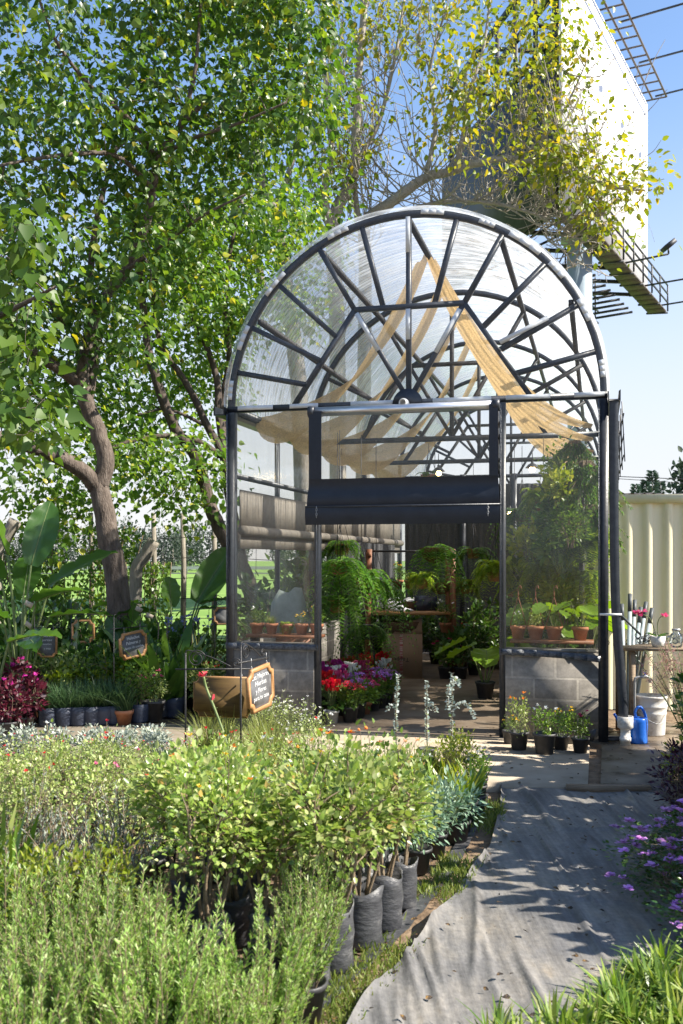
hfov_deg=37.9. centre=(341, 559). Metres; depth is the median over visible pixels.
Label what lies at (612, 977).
border grass
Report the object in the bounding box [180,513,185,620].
fence post
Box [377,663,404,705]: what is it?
chrysanthemum pot
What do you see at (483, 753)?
mint pot
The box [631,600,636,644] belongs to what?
grey pipe
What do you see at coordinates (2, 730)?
silver leaf plant
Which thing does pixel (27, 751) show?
salvia bush
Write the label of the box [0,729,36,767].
silver leaf plant
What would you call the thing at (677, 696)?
leafy shrub
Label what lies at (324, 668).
cyclamen pot
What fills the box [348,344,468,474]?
burlap drape
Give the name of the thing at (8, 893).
strap plant
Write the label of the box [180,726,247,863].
salvia bush
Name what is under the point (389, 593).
hanging fern
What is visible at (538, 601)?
wall plant
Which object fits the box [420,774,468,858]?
carnation plant
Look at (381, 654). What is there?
cyclamen pot
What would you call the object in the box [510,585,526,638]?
shelf plant
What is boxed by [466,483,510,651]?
shade curtain
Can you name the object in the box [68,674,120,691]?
feathery herb
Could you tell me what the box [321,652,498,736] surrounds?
greenhouse floor
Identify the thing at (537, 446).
burlap drape
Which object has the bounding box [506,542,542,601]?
wall plant
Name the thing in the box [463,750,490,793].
mint pot
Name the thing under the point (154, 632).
garden bush
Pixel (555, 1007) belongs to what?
border grass
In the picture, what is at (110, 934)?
rosemary bush
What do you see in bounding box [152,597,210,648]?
garden bush
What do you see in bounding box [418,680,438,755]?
silver dollar shrub
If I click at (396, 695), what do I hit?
silver dollar shrub
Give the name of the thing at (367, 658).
chrysanthemum pot
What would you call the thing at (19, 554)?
distant tree
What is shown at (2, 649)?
garden bush
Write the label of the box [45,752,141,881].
salvia bush
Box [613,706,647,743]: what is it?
watering can
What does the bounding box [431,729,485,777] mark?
mint pot
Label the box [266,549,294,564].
distant tree
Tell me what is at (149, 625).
garden bush
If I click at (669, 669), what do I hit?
fountain grass
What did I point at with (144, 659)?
garden bush
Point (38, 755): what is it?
salvia bush
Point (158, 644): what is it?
garden bush
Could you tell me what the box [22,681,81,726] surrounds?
feathery herb
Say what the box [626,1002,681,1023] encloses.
border grass
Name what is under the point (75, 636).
paddle plant
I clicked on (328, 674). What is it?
cyclamen pot
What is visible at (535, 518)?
wall plant
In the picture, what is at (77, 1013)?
rosemary bush
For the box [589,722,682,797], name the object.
wet pavement
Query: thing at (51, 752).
salvia bush
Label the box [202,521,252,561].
distant tree
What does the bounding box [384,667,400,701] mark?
marigold pot
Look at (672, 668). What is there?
fountain grass
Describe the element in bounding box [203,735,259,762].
salvia bush
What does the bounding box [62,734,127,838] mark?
salvia bush
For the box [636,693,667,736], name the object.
paint bucket
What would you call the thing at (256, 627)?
shelf plant
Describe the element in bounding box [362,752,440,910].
rose bush
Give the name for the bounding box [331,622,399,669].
potted plant
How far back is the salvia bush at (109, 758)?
6.75 m
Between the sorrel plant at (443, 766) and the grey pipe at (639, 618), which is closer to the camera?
the sorrel plant at (443, 766)
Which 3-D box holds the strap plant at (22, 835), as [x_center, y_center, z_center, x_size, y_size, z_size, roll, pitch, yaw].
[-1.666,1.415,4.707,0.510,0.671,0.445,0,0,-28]
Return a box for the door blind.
[305,399,499,524]
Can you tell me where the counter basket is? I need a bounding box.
[401,597,416,609]
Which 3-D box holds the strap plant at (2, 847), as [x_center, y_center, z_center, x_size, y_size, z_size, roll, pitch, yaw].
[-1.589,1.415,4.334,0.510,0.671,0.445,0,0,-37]
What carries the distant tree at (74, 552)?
on the field
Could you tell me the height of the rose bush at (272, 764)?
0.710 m
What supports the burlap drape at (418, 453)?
hanging from the greenhouse
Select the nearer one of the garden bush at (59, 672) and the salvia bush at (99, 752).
the salvia bush at (99, 752)
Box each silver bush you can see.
[0,812,125,938]
[1,767,89,907]
[22,805,152,931]
[23,792,129,908]
[56,778,168,912]
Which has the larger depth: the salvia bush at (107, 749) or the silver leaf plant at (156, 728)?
the silver leaf plant at (156, 728)
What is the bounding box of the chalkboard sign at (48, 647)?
[37,625,57,657]
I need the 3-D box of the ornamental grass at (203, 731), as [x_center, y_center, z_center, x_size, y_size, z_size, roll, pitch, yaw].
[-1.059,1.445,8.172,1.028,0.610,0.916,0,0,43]
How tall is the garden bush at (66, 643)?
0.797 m
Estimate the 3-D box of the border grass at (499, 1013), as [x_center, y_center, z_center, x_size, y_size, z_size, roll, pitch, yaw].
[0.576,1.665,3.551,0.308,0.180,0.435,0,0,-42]
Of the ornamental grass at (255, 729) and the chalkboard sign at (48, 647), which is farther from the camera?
the chalkboard sign at (48, 647)
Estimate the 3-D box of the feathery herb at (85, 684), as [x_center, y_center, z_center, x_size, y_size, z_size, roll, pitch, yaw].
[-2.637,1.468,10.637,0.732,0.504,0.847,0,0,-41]
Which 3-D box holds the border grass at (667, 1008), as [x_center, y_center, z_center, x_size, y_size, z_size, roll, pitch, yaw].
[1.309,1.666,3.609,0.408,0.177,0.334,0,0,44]
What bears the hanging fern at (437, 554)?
hanging from the greenhouse
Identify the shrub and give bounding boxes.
[385,673,401,754]
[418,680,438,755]
[443,673,476,763]
[641,737,682,813]
[659,741,682,804]
[660,735,682,781]
[670,672,682,730]
[670,694,682,738]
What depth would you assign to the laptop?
14.60 m
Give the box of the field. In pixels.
[2,561,404,664]
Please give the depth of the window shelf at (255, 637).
10.45 m
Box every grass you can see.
[163,706,280,748]
[170,713,257,750]
[196,711,297,764]
[211,701,314,754]
[232,713,330,778]
[291,796,507,1023]
[457,993,559,1023]
[489,1007,571,1023]
[510,986,611,1023]
[522,994,603,1023]
[526,989,635,1023]
[561,981,645,1023]
[571,956,651,997]
[573,971,667,1023]
[575,987,672,1023]
[604,945,680,982]
[611,928,682,978]
[613,967,682,1023]
[620,942,681,1001]
[625,949,682,1000]
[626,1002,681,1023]
[635,643,682,732]
[638,964,682,1003]
[643,634,682,720]
[644,991,681,1023]
[644,1001,682,1023]
[656,932,682,964]
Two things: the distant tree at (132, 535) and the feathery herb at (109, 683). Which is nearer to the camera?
the feathery herb at (109, 683)
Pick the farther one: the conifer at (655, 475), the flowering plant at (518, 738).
the conifer at (655, 475)
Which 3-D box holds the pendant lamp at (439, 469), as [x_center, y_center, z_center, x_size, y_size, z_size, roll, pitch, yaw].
[1.462,-1.421,15.000,0.200,0.335,0.200,0,0,0]
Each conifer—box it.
[630,484,642,492]
[639,479,652,492]
[645,470,660,492]
[654,482,666,492]
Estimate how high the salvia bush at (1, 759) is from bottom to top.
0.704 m
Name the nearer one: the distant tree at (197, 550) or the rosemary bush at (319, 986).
the rosemary bush at (319, 986)
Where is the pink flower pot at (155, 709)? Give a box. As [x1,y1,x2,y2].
[135,668,168,721]
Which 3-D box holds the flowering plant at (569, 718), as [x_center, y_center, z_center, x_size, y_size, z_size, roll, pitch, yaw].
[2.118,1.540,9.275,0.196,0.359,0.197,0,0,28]
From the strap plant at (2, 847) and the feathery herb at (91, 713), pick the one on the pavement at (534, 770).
the feathery herb at (91, 713)
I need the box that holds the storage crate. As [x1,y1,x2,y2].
[276,632,310,642]
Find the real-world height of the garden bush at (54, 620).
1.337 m
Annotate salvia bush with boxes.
[0,732,27,830]
[0,742,22,819]
[0,744,42,845]
[0,751,87,894]
[0,775,37,831]
[2,718,108,851]
[2,739,63,842]
[16,739,40,784]
[20,727,73,813]
[37,737,65,786]
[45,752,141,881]
[50,739,72,784]
[57,719,150,858]
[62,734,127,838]
[64,734,108,801]
[80,735,133,810]
[93,736,116,781]
[95,763,176,892]
[105,736,139,800]
[105,739,154,840]
[123,739,180,867]
[125,740,167,817]
[126,735,150,774]
[153,739,182,794]
[154,740,203,840]
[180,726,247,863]
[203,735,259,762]
[208,730,254,754]
[232,727,298,851]
[258,728,306,822]
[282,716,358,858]
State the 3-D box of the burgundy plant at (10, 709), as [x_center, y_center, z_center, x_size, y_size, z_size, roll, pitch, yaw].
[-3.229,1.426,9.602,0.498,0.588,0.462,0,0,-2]
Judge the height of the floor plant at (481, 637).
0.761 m
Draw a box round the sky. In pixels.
[0,0,682,560]
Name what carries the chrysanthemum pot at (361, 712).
on the greenhouse floor
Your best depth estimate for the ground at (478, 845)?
5.86 m
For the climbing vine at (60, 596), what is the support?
on the field
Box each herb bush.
[0,827,116,984]
[41,823,148,943]
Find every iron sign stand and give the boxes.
[33,614,63,656]
[71,602,97,652]
[110,614,145,691]
[175,650,250,743]
[211,595,237,660]
[237,642,269,742]
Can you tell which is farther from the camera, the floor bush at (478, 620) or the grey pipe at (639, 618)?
the floor bush at (478, 620)
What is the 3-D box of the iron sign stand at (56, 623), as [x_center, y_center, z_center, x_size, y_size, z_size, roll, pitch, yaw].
[-3.233,1.174,10.929,0.370,1.152,0.012,0,0,-4]
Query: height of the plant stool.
0.708 m
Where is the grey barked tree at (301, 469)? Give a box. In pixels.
[184,0,385,566]
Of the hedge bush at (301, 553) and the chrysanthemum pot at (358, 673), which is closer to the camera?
the chrysanthemum pot at (358, 673)
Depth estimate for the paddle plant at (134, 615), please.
12.63 m
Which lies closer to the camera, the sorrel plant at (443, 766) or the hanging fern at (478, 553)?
the sorrel plant at (443, 766)
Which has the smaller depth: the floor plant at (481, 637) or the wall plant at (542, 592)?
the wall plant at (542, 592)
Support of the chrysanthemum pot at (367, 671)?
on the greenhouse floor
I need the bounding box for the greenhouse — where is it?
[213,206,632,745]
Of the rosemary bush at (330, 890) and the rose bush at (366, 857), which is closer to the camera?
the rosemary bush at (330, 890)
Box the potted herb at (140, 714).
[116,655,160,723]
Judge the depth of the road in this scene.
120.75 m
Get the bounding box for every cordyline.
[97,617,209,665]
[120,640,206,717]
[135,638,222,717]
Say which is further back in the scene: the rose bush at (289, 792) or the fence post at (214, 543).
the fence post at (214, 543)
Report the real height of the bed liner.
0.015 m
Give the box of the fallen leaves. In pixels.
[292,726,680,1020]
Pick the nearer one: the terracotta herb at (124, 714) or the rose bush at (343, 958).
the rose bush at (343, 958)
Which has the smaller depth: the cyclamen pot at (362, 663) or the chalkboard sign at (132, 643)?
the chalkboard sign at (132, 643)
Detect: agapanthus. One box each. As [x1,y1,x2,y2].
[164,616,183,631]
[180,611,201,691]
[193,615,225,664]
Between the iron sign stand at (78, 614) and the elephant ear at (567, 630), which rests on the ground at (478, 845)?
the iron sign stand at (78, 614)
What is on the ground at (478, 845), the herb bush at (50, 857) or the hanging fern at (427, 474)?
the herb bush at (50, 857)
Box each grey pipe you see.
[620,604,625,675]
[626,593,631,714]
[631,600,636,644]
[635,607,642,660]
[636,601,647,687]
[636,607,653,693]
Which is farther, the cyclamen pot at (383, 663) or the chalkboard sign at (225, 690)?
the cyclamen pot at (383, 663)
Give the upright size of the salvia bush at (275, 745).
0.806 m
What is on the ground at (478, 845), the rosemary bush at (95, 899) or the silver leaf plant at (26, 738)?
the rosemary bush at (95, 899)
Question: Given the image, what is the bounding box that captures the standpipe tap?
[633,672,650,716]
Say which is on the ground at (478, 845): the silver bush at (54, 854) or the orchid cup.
the silver bush at (54, 854)
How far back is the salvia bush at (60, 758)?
7.72 m
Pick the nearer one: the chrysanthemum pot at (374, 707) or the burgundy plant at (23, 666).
the burgundy plant at (23, 666)
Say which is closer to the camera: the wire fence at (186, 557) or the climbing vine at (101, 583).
the climbing vine at (101, 583)
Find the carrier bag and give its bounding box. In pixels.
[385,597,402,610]
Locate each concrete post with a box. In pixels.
[0,517,20,656]
[129,537,158,625]
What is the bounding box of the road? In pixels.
[11,573,396,573]
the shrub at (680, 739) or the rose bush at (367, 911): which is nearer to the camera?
the rose bush at (367, 911)
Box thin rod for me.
[621,615,640,634]
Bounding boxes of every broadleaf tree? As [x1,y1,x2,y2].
[0,0,367,647]
[0,158,354,626]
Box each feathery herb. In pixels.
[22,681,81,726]
[41,677,81,726]
[46,675,96,703]
[48,675,72,694]
[54,680,102,726]
[61,675,112,692]
[65,679,140,725]
[67,678,126,725]
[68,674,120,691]
[75,675,139,696]
[91,676,149,724]
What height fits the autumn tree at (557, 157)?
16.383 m
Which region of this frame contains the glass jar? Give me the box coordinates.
[669,628,682,647]
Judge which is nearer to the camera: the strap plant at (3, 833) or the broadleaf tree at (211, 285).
the strap plant at (3, 833)
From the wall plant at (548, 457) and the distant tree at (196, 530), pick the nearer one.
the wall plant at (548, 457)
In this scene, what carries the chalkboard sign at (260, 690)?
hanging from the iron sign stand at (241, 654)
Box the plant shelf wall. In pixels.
[563,491,585,648]
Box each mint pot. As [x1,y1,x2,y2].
[413,753,437,776]
[429,723,475,770]
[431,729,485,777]
[461,746,492,782]
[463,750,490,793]
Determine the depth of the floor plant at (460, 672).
14.25 m
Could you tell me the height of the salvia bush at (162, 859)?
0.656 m
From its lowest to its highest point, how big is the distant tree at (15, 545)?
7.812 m
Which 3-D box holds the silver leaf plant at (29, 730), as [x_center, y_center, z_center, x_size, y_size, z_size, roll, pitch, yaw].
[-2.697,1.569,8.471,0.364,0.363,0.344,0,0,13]
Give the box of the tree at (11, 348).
[0,177,106,477]
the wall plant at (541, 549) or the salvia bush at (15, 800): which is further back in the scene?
the wall plant at (541, 549)
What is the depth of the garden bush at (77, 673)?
10.96 m
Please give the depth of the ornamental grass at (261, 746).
7.43 m
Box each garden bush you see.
[0,585,57,657]
[0,596,95,650]
[0,627,33,674]
[0,628,59,711]
[19,650,75,691]
[41,660,78,686]
[44,645,92,682]
[45,638,97,670]
[52,657,106,688]
[55,604,127,663]
[67,638,118,669]
[72,638,131,691]
[94,615,169,657]
[95,658,139,699]
[101,641,161,702]
[115,627,169,698]
[122,617,175,696]
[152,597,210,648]
[165,622,215,688]
[179,643,222,711]
[186,658,224,719]
[189,621,225,675]
[201,661,224,675]
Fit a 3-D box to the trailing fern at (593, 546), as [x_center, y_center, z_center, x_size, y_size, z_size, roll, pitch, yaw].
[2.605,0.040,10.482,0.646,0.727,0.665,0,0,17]
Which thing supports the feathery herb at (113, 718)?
on the pavement at (534, 770)
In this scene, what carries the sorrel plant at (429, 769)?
on the ground at (478, 845)
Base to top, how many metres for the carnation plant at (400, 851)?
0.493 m
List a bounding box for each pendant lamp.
[434,454,444,475]
[506,466,510,513]
[526,449,538,471]
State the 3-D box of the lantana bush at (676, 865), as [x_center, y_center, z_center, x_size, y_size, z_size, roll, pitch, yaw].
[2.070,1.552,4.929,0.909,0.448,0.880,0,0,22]
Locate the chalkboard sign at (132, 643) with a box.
[118,629,147,659]
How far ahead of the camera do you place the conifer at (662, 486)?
57.84 m
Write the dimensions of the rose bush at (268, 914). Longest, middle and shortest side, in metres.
0.857 x 0.616 x 0.608 m
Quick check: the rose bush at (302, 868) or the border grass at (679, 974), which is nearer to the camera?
the border grass at (679, 974)
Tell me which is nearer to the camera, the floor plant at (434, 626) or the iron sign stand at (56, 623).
the iron sign stand at (56, 623)
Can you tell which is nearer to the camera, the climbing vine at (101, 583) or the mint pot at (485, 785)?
the mint pot at (485, 785)
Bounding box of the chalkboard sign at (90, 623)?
[71,616,94,642]
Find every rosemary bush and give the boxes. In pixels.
[0,837,106,1017]
[0,842,53,1023]
[0,909,30,997]
[0,921,99,1023]
[0,923,101,1023]
[0,992,12,1023]
[17,862,146,1023]
[37,819,134,944]
[46,970,146,1023]
[56,865,158,1023]
[79,905,213,1023]
[87,863,205,1011]
[104,856,181,969]
[109,909,222,1023]
[148,897,262,1023]
[179,932,282,1023]
[213,874,341,1023]
[220,955,318,1023]
[264,848,351,1023]
[272,823,355,988]
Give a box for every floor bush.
[354,601,402,657]
[376,589,431,651]
[456,596,498,649]
[489,595,557,644]
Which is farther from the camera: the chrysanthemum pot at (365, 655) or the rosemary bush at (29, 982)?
the chrysanthemum pot at (365, 655)
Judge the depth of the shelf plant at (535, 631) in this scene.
9.82 m
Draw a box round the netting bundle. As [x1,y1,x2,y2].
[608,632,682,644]
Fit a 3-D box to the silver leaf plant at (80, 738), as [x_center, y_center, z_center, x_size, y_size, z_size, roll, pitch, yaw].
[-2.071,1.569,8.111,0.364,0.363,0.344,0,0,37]
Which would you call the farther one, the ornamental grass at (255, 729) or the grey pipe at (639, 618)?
the grey pipe at (639, 618)
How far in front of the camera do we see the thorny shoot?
6.37 m
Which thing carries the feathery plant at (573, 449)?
on the plant shelf wall
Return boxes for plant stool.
[354,636,377,667]
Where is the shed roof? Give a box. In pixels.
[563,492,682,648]
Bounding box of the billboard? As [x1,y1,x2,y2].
[442,0,682,501]
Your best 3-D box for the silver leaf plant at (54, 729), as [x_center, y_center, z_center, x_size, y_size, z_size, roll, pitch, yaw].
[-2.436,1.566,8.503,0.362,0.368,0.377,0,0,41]
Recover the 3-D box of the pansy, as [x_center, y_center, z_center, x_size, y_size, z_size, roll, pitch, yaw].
[1.578,1.582,9.289,0.183,0.275,0.181,0,0,2]
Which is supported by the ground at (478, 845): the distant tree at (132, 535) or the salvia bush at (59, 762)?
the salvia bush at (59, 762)
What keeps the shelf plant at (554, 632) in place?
on the window shelf at (587, 642)
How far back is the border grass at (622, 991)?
3.76 m
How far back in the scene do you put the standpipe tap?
9.65 m
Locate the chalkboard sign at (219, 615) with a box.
[213,605,225,624]
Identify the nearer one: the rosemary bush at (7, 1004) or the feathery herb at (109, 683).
the rosemary bush at (7, 1004)
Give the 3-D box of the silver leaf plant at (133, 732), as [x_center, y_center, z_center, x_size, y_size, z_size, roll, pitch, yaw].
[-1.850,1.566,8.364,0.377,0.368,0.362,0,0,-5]
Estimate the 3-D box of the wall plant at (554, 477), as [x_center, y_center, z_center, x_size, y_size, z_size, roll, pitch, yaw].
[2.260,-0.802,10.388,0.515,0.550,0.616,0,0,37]
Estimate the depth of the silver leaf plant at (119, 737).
8.14 m
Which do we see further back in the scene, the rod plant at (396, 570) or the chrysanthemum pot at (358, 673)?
the rod plant at (396, 570)
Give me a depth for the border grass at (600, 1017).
3.62 m
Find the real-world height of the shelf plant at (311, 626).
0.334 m
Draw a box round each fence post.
[88,513,94,648]
[151,513,156,623]
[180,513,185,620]
[211,530,216,657]
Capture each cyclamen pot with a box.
[322,665,340,697]
[322,666,331,698]
[322,670,339,715]
[322,677,347,723]
[323,669,353,715]
[331,659,342,665]
[333,664,347,674]
[344,661,360,677]
[352,660,369,672]
[375,657,401,684]
[376,651,391,663]
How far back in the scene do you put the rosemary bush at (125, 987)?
3.08 m
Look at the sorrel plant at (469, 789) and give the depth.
6.34 m
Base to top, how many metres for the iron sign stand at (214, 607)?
1.310 m
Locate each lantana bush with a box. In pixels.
[592,806,682,894]
[605,837,682,913]
[642,805,682,854]
[646,877,682,949]
[648,798,682,853]
[667,849,682,882]
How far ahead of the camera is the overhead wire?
30.00 m
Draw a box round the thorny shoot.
[197,671,229,749]
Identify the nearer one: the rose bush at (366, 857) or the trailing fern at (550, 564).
the rose bush at (366, 857)
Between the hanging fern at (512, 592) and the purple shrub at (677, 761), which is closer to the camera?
the purple shrub at (677, 761)
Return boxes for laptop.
[414,595,437,610]
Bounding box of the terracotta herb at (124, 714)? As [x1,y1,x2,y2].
[86,680,154,725]
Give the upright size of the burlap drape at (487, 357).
1.950 m
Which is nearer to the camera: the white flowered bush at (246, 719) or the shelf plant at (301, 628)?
the white flowered bush at (246, 719)
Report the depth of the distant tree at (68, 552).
164.40 m
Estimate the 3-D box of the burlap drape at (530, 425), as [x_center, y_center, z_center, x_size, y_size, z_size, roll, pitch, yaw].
[2.474,-2.371,13.393,1.771,1.950,0.553,0,0,0]
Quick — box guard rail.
[5,566,404,573]
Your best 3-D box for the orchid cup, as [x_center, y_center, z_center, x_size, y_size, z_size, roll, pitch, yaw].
[3.038,0.668,9.748,0.388,0.388,0.174,0,0,12]
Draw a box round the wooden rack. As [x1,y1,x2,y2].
[365,549,456,677]
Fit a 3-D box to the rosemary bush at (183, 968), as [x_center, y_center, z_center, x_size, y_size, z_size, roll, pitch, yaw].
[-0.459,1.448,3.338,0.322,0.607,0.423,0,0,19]
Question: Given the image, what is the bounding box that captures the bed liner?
[323,794,488,1011]
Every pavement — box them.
[0,723,589,791]
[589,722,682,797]
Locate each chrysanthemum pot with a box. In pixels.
[332,680,367,722]
[340,656,358,661]
[341,669,361,695]
[341,676,380,717]
[345,674,386,714]
[348,654,368,660]
[349,672,378,688]
[351,668,388,682]
[358,657,377,665]
[359,670,389,711]
[360,651,377,658]
[364,666,395,689]
[367,670,396,708]
[370,659,396,672]
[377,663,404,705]
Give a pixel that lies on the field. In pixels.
(190, 605)
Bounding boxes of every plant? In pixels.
[0,501,117,683]
[0,627,61,680]
[0,655,44,719]
[0,676,32,738]
[0,723,8,756]
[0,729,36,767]
[0,796,64,887]
[0,811,71,943]
[0,814,39,876]
[1,669,51,732]
[3,722,41,760]
[6,799,50,851]
[20,668,53,722]
[31,730,76,765]
[36,721,77,748]
[57,617,106,662]
[71,728,107,766]
[77,723,111,754]
[92,547,248,644]
[96,728,133,758]
[100,724,141,761]
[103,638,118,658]
[104,601,154,691]
[132,722,173,755]
[133,728,172,769]
[177,647,191,708]
[178,624,223,667]
[248,606,265,633]
[264,614,277,633]
[279,621,294,634]
[295,611,308,634]
[309,605,326,634]
[372,808,429,857]
[384,620,418,633]
[389,788,457,874]
[389,796,451,843]
[393,561,406,588]
[404,571,414,588]
[406,763,461,831]
[411,759,438,782]
[412,756,442,789]
[420,607,456,663]
[420,759,455,800]
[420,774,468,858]
[423,755,468,813]
[427,765,492,843]
[428,769,460,829]
[430,637,461,678]
[435,598,457,632]
[435,625,480,678]
[445,765,483,831]
[447,759,483,822]
[455,755,494,816]
[457,624,490,674]
[505,691,529,750]
[506,516,550,565]
[506,541,551,597]
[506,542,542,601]
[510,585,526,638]
[510,592,552,647]
[514,566,538,602]
[516,499,543,526]
[524,600,578,647]
[526,513,541,533]
[527,585,544,639]
[529,508,597,579]
[529,586,580,639]
[529,703,562,754]
[530,589,590,619]
[532,456,585,506]
[534,435,575,494]
[534,492,560,533]
[534,572,585,601]
[535,474,594,529]
[538,554,595,604]
[539,584,596,625]
[544,440,608,485]
[545,460,632,519]
[546,490,595,547]
[551,599,610,640]
[551,707,573,750]
[553,504,629,563]
[559,705,577,743]
[568,710,592,753]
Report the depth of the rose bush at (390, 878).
4.67 m
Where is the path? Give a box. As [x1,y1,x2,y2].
[347,783,682,1023]
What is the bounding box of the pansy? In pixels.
[501,715,519,743]
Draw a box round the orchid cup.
[632,609,671,647]
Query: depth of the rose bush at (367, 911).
4.45 m
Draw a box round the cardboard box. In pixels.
[382,618,421,678]
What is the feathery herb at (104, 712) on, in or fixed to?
on the pavement at (534, 770)
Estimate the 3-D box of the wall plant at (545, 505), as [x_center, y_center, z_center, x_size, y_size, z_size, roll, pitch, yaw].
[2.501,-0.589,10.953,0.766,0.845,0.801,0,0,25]
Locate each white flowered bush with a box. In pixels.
[238,701,272,746]
[258,695,300,755]
[269,695,320,765]
[288,701,334,751]
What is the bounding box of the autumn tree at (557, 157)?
[255,0,682,559]
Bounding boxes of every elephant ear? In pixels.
[434,635,531,698]
[506,603,612,647]
[543,611,635,648]
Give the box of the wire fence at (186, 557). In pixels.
[3,537,291,638]
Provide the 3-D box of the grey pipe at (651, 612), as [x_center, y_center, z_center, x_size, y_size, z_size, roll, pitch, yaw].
[3.052,1.115,10.126,0.043,1.226,0.608,0,0,38]
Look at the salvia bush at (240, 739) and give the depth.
6.86 m
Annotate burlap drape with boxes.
[255,248,431,442]
[290,295,441,454]
[322,326,455,465]
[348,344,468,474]
[373,368,476,477]
[426,257,592,427]
[473,355,592,441]
[488,379,593,452]
[497,394,593,461]
[508,412,573,466]
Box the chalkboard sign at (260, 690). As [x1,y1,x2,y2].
[245,654,274,713]
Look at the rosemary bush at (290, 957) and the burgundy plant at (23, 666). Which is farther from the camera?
the burgundy plant at (23, 666)
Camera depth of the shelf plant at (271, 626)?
10.53 m
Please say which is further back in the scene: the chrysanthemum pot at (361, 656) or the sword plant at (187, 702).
the chrysanthemum pot at (361, 656)
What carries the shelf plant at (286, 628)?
on the window shelf at (255, 637)
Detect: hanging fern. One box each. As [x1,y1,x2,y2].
[305,430,385,662]
[307,433,373,659]
[322,435,398,634]
[322,526,365,575]
[337,549,419,665]
[404,524,471,623]
[404,554,439,605]
[415,450,440,476]
[430,565,449,594]
[455,463,498,600]
[456,554,481,610]
[469,523,519,605]
[484,480,541,559]
[492,441,532,609]
[518,437,545,524]
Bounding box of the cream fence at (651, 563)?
[594,494,682,709]
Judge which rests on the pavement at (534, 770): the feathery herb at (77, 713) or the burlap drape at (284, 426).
the feathery herb at (77, 713)
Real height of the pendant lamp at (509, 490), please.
0.836 m
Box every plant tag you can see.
[24,600,33,607]
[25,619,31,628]
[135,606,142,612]
[146,612,153,618]
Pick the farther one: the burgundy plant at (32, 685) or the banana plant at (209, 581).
the banana plant at (209, 581)
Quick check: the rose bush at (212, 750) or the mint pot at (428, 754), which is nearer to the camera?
the rose bush at (212, 750)
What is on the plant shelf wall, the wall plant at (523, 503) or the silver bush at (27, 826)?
the wall plant at (523, 503)
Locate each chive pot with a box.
[382,741,435,769]
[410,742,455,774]
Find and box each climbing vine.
[2,550,69,635]
[18,538,120,648]
[80,526,144,632]
[125,562,172,627]
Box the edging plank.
[566,784,651,791]
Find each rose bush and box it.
[104,726,264,934]
[141,738,289,979]
[154,742,297,948]
[155,731,278,881]
[199,766,341,973]
[227,748,277,903]
[229,750,282,886]
[252,719,405,976]
[263,758,345,934]
[270,730,353,892]
[281,734,443,950]
[285,753,345,880]
[311,723,428,875]
[326,718,452,933]
[359,753,415,868]
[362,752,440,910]
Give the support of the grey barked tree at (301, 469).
on the field
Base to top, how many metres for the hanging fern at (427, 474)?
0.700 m
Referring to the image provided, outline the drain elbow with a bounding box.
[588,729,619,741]
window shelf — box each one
[246,633,324,642]
[510,638,593,648]
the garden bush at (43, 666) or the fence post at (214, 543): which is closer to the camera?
the garden bush at (43, 666)
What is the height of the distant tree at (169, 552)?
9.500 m
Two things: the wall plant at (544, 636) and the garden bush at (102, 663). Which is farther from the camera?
the wall plant at (544, 636)
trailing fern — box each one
[515,557,561,603]
[532,541,587,595]
[555,566,610,629]
[557,528,619,587]
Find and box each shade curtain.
[343,542,394,657]
[405,524,459,652]
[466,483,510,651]
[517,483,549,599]
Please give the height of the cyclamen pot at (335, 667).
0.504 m
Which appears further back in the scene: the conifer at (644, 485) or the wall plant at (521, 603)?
the conifer at (644, 485)
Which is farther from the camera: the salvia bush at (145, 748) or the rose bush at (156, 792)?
the salvia bush at (145, 748)
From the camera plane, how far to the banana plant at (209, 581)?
13.65 m
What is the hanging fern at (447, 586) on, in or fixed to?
hanging from the wooden rack
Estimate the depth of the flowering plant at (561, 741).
8.96 m
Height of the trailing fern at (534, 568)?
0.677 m
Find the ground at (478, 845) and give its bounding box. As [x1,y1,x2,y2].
[0,665,682,1023]
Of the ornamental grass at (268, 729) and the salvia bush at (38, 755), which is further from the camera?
the ornamental grass at (268, 729)
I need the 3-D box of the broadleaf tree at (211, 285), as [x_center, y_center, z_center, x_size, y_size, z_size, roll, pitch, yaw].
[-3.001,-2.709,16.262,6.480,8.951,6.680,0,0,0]
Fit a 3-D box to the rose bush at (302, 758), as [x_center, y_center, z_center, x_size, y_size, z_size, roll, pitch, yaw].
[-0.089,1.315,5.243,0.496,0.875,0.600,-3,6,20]
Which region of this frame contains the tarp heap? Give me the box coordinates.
[270,587,313,633]
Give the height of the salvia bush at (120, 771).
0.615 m
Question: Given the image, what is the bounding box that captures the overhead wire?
[619,476,680,482]
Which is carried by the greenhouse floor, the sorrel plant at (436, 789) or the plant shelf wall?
the plant shelf wall
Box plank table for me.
[613,643,682,729]
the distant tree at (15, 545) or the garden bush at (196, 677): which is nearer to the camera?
the garden bush at (196, 677)
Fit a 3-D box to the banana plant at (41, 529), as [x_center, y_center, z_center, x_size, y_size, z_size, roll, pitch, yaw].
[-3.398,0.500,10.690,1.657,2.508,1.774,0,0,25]
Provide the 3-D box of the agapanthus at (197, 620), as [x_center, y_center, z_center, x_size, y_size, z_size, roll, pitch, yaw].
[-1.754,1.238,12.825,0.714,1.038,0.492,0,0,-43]
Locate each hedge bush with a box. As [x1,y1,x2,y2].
[218,570,287,665]
[237,557,342,640]
[244,551,342,617]
[280,550,343,595]
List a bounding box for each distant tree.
[3,540,22,565]
[9,531,55,563]
[45,520,79,565]
[53,521,97,570]
[117,516,159,564]
[124,516,202,572]
[156,528,194,571]
[167,520,209,569]
[174,524,220,569]
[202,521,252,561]
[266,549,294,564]
[654,446,682,493]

